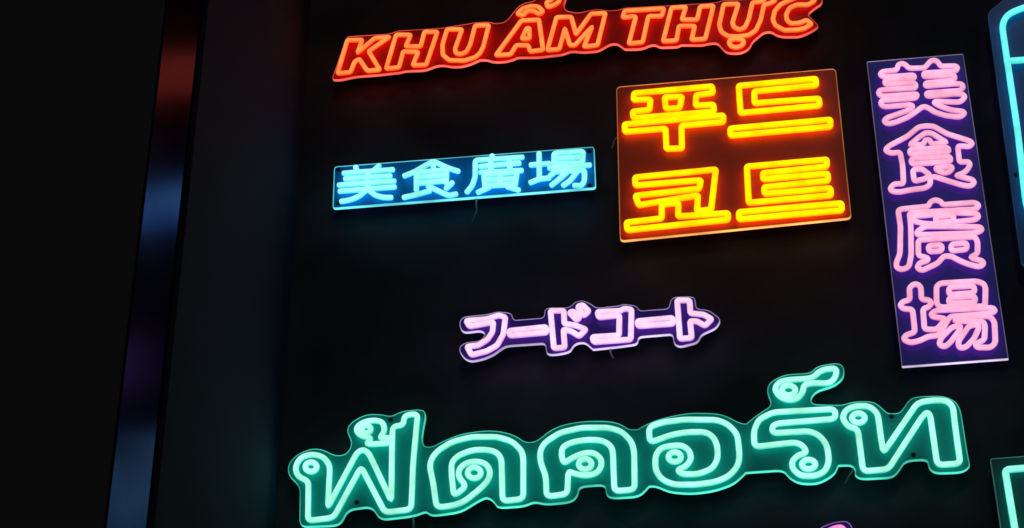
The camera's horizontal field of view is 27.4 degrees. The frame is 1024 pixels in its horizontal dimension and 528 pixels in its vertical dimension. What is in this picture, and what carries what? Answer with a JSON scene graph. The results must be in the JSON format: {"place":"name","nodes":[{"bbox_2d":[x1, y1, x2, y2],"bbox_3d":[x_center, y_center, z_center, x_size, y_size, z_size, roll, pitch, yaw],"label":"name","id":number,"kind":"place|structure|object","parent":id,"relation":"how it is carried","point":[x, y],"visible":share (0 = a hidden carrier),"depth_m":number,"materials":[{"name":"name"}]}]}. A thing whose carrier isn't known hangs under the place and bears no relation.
{"place":"outdoors","nodes":[
{"label":"outdoors","id":0,"kind":"place"},
{"bbox_2d":[0,0,1023,527],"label":"building","id":1,"kind":"structure","parent":0,"point":[216,310],"depth_m":18.42,"materials":[{"name":"paint"}]},
{"bbox_2d":[333,147,595,220],"bbox_3d":[-0.457,-0.703,19.766,2.511,0.763,0.220,-5,-33,8],"label":"neon sign","id":2,"kind":"object","parent":1,"relation":"attached to","point":[491,175],"visible":1,"depth_m":19.75,"materials":[{"name":"teal"}]},
{"bbox_2d":[333,0,822,80],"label":"neon sign","id":3,"kind":"object","parent":1,"relation":"attached to","point":[538,29],"visible":1,"depth_m":20.50,"materials":[{"name":"red"}]},
{"bbox_2d":[459,297,719,362],"bbox_3d":[0.685,0.598,18.700,2.334,0.619,0.220,-5,-33,8],"label":"neon sign","id":4,"kind":"object","parent":1,"relation":"attached to","point":[683,322],"visible":1,"depth_m":18.65,"materials":[{"name":"purple"}]},
{"bbox_2d":[288,363,969,527],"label":"neon sign","id":5,"kind":"object","parent":1,"relation":"attached to","point":[386,467],"visible":1,"depth_m":17.91,"materials":[{"name":"teal"}]},
{"bbox_2d":[611,69,850,244],"bbox_3d":[1.996,-1.022,19.510,2.152,1.775,0.222,-5,-33,8],"label":"neon sign","id":6,"kind":"object","parent":1,"relation":"attached to","point":[718,155],"visible":1,"depth_m":19.43,"materials":[{"name":"yellow"}]},
{"bbox_2d":[821,521,851,527],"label":"neon sign","id":7,"kind":"object","parent":1,"relation":"attached to","point":[842,524],"visible":1,"depth_m":17.27,"materials":[{"name":"pink"}]},
{"bbox_2d":[867,54,1007,368],"bbox_3d":[3.787,-0.534,18.855,0.901,3.333,0.218,-5,-33,8],"label":"neon sign","id":8,"kind":"object","parent":1,"relation":"attached to","point":[948,311],"visible":1,"depth_m":18.70,"materials":[{"name":"purple"}]},
{"bbox_2d":[988,0,1023,266],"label":"neon sign","id":9,"kind":"object","parent":1,"relation":"attached to","point":[1006,22],"visible":1,"depth_m":19.37,"materials":[{"name":"blue"}]},
{"bbox_2d":[990,456,1023,527],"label":"neon sign","id":10,"kind":"object","parent":1,"relation":"attached to","point":[1008,476],"visible":1,"depth_m":17.19,"materials":[{"name":"teal"}]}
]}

